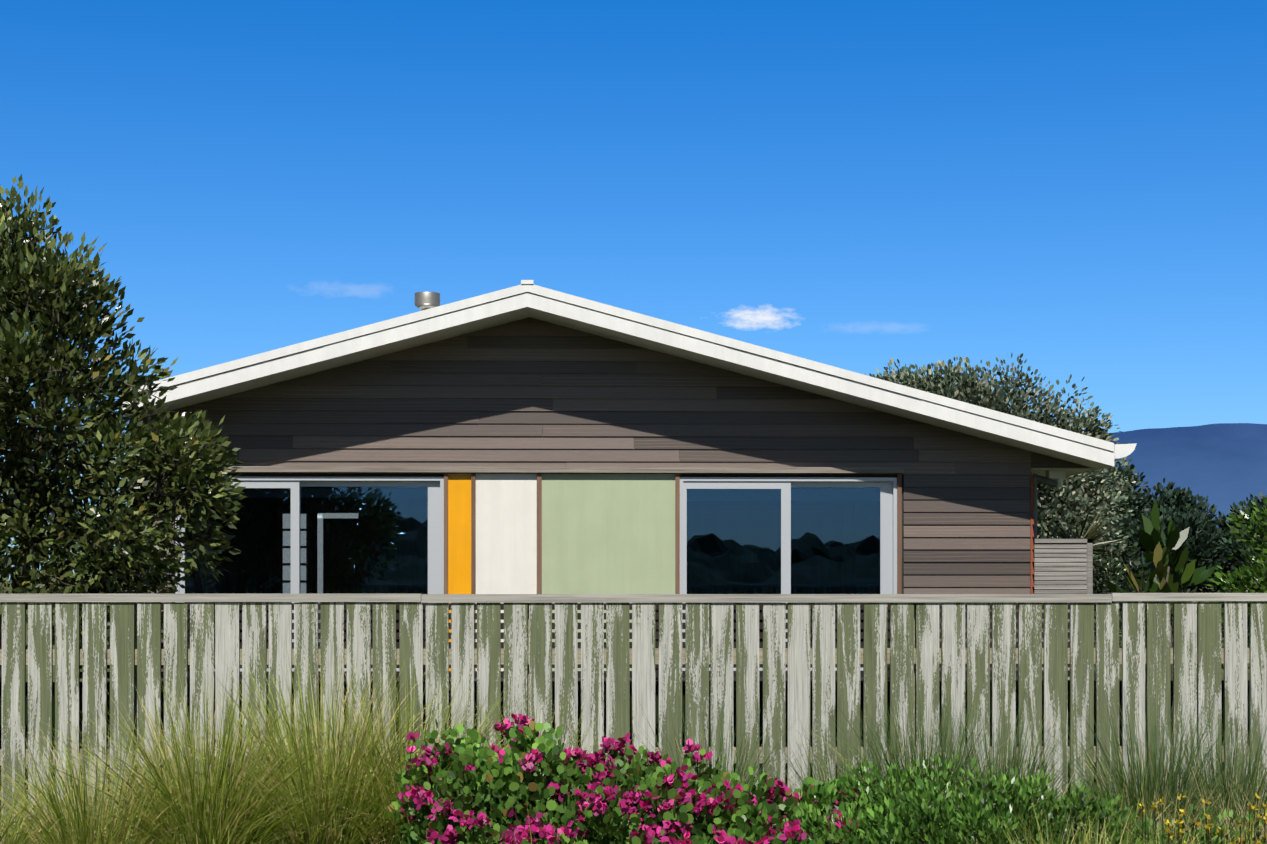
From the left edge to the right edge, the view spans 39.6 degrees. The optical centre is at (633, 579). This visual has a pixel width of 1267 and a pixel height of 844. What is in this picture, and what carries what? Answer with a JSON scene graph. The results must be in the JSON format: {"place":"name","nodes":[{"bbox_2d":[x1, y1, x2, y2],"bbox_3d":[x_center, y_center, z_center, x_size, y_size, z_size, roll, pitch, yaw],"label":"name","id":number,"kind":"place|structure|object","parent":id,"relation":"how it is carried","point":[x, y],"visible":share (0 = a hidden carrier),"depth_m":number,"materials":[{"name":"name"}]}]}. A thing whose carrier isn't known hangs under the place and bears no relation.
{"place":"outdoors","nodes":[
{"label":"outdoors","id":0,"kind":"place"},
{"bbox_2d":[0,174,247,681],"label":"broadleaf tree","id":1,"kind":"object","parent":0,"point":[47,500],"depth_m":14.47,"materials":[{"name":"green plant"}]},
{"bbox_2d":[185,476,896,641],"bbox_3d":[-1.181,-0.151,23.102,8.900,2.480,4.500,0,0,-2],"label":"window glass","id":2,"kind":"object","parent":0,"point":[405,538],"depth_m":25.25,"materials":[{"name":"glass"}]},
{"bbox_2d":[80,602,1094,681],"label":"base wall","id":3,"kind":"structure","parent":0,"point":[579,637],"depth_m":18.19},
{"bbox_2d":[133,317,1091,671],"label":"house wall","id":4,"kind":"structure","parent":0,"point":[529,391],"depth_m":20.76,"materials":[{"name":"wood"}]},
{"bbox_2d":[175,477,896,671],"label":"house windows","id":5,"kind":"structure","parent":4,"relation":"in","point":[887,506],"depth_m":20.77,"materials":[{"name":"glass"}]},
{"bbox_2d":[200,466,903,472],"bbox_3d":[-1.108,-1.297,20.709,8.618,0.068,0.081,0,0,-2],"label":"trim board","id":6,"kind":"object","parent":4,"relation":"attached to","point":[406,469],"depth_m":20.68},
{"bbox_2d":[122,280,1113,482],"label":"house roof","id":7,"kind":"structure","parent":4,"relation":"on","point":[526,299],"depth_m":20.07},
{"bbox_2d":[415,291,439,310],"bbox_3d":[-2.778,-3.389,23.710,0.339,0.944,0.344,0,0,-2],"label":"roof flue","id":8,"kind":"object","parent":7,"relation":"on","point":[425,300],"visible":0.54,"depth_m":23.57,"materials":[{"name":"silver metal"}]},
{"bbox_2d":[1032,443,1136,587],"bbox_3d":[5.176,-0.008,24.848,1.008,3.134,9.150,0,0,-2],"label":"gutter downpipe","id":9,"kind":"object","parent":7,"relation":"attached to","point":[1120,451],"visible":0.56,"depth_m":21.16,"materials":[{"name":"white metal"}]},
{"bbox_2d":[444,473,901,670],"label":"wall panels","id":10,"kind":"object","parent":4,"relation":"attached to","point":[539,533],"visible":0.54,"depth_m":20.74,"materials":[{"name":"green paint"}]},
{"bbox_2d":[0,581,1249,681],"bbox_3d":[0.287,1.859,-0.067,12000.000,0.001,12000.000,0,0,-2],"label":"ground","id":11,"kind":"structure","parent":0,"point":[7,588],"depth_m":54.06,"materials":[{"name":"green plant"}]},
{"bbox_2d":[131,446,1033,602],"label":"house side walls","id":12,"kind":"structure","parent":11,"relation":"on","point":[1031,533],"depth_m":20.88,"materials":[{"name":"wood"}]},
{"bbox_2d":[1033,539,1092,679],"bbox_3d":[5.120,0.684,20.985,0.695,2.350,0.070,0,0,-2],"label":"slatted screen","id":13,"kind":"object","parent":12,"relation":"attached to","point":[1062,566],"visible":0.33,"depth_m":20.96,"materials":[{"name":"grey wood"}]},
{"bbox_2d":[0,680,1249,839],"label":"lawn","id":14,"kind":"structure","parent":11,"relation":"on","point":[683,704],"depth_m":11.07,"materials":[{"name":"green plant"}]},
{"bbox_2d":[0,603,1249,797],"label":"fence rails","id":15,"kind":"object","parent":11,"relation":"on","point":[683,658],"visible":0.03,"depth_m":10.65,"materials":[{"name":"grey wood"}]},
{"bbox_2d":[1,602,1266,843],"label":"fence pickets","id":16,"kind":"object","parent":15,"relation":"attached to","point":[215,634],"visible":0.5,"depth_m":10.62,"materials":[{"name":"grey wood"}]},
{"bbox_2d":[0,593,1266,602],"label":"fence top rail","id":17,"kind":"object","parent":16,"relation":"on","point":[626,598],"visible":1,"depth_m":10.60,"materials":[{"name":"grey wood"}]},
{"bbox_2d":[386,713,867,843],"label":"flowering bush","id":18,"kind":"object","parent":11,"relation":"on","point":[490,786],"depth_m":8.93,"materials":[{"name":"plant"}]},
{"bbox_2d":[0,641,1262,843],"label":"green grass tussocks","id":19,"kind":"object","parent":11,"relation":"on","point":[318,793],"depth_m":9.41,"materials":[{"name":"green plant"}]},
{"bbox_2d":[0,699,1266,843],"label":"dry grass seedheads","id":20,"kind":"object","parent":11,"relation":"on","point":[1235,827],"depth_m":9.33,"materials":[{"name":"plant"}]},
{"bbox_2d":[630,675,1266,843],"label":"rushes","id":21,"kind":"object","parent":11,"relation":"on","point":[1168,780],"depth_m":9.86,"materials":[{"name":"green plant"}]},
{"bbox_2d":[753,750,1266,843],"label":"green shrub","id":22,"kind":"object","parent":11,"relation":"on","point":[875,821],"visible":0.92,"depth_m":8.86,"materials":[{"name":"green plant"}]},
{"bbox_2d":[1038,499,1121,592],"bbox_3d":[5.689,-0.395,22.613,1.319,1.265,1.310,0,0,-2],"label":"cabbage tree head","id":23,"kind":"object","parent":11,"relation":"on","point":[1091,531],"visible":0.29,"depth_m":22.53},
{"bbox_2d":[1042,515,1140,593],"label":"bush","id":24,"kind":"object","parent":11,"relation":"on","point":[1123,554],"depth_m":109.66,"materials":[{"name":"green plant"}]},
{"bbox_2d":[1042,460,1152,525],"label":"tree","id":25,"kind":"object","parent":11,"relation":"on","point":[1137,504],"depth_m":118.88,"materials":[{"name":"green plant"}]},
{"bbox_2d":[1093,546,1203,677],"bbox_3d":[6.402,0.716,22.023,1.946,2.296,1.594,0,0,-2],"label":"shrub","id":26,"kind":"object","parent":11,"relation":"on","point":[1110,577],"depth_m":21.86,"materials":[{"name":"green plant"}]},
{"bbox_2d":[1105,500,1215,679],"bbox_3d":[5.226,0.545,17.035,1.265,2.653,0.752,0,0,-30],"label":"broad-leaved plant","id":27,"kind":"object","parent":11,"relation":"on","point":[1150,535],"depth_m":17.07,"materials":[{"name":"green plant"}]},
{"bbox_2d":[1110,505,1231,592],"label":"bush","id":28,"kind":"object","parent":11,"relation":"on","point":[1201,542],"depth_m":110.80,"materials":[{"name":"green plant"}]},
{"bbox_2d":[1132,477,1234,592],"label":"bush","id":29,"kind":"object","parent":11,"relation":"on","point":[1175,499],"visible":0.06,"depth_m":123.64,"materials":[{"name":"green plant"}]},
{"bbox_2d":[1142,797,1266,843],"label":"grass blades","id":30,"kind":"object","parent":11,"relation":"on","point":[1206,828],"visible":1,"depth_m":8.41,"materials":[{"name":"green plant"}]},
{"bbox_2d":[1139,793,1266,843],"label":"yellow flowers","id":31,"kind":"object","parent":30,"relation":"attached to","point":[1208,827],"visible":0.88,"depth_m":8.28,"materials":[{"name":"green plant"}]},
{"bbox_2d":[1200,519,1266,601],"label":"bush","id":32,"kind":"object","parent":11,"relation":"on","point":[1234,562],"visible":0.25,"depth_m":109.23,"materials":[{"name":"green plant"}]},
{"bbox_2d":[1210,492,1266,541],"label":"bush","id":33,"kind":"object","parent":11,"relation":"on","point":[1221,522],"visible":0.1,"depth_m":119.00,"materials":[{"name":"green plant"}]},
{"bbox_2d":[0,0,1266,580],"label":"sky","id":34,"kind":"structure","parent":0,"point":[1078,188],"materials":[{"name":"blue"}]},
{"bbox_2d":[863,353,1141,611],"bbox_3d":[6.727,-1.164,32.846,5.459,6.099,4.575,0,0,-2],"label":"pohutukawa tree","id":35,"kind":"object","parent":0,"point":[1077,497],"depth_m":32.14,"materials":[{"name":"green plant"}]},
{"bbox_2d":[1090,423,1266,527],"bbox_3d":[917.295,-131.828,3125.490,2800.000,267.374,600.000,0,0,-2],"label":"distant mountain range","id":36,"kind":"structure","parent":0,"point":[1222,467],"depth_m":2906.72,"materials":[{"name":"blue"}]},
{"bbox_2d":[1207,495,1266,677],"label":"shrub","id":37,"kind":"object","parent":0,"point":[1258,577],"depth_m":16.23,"materials":[{"name":"green plant"}]}
]}

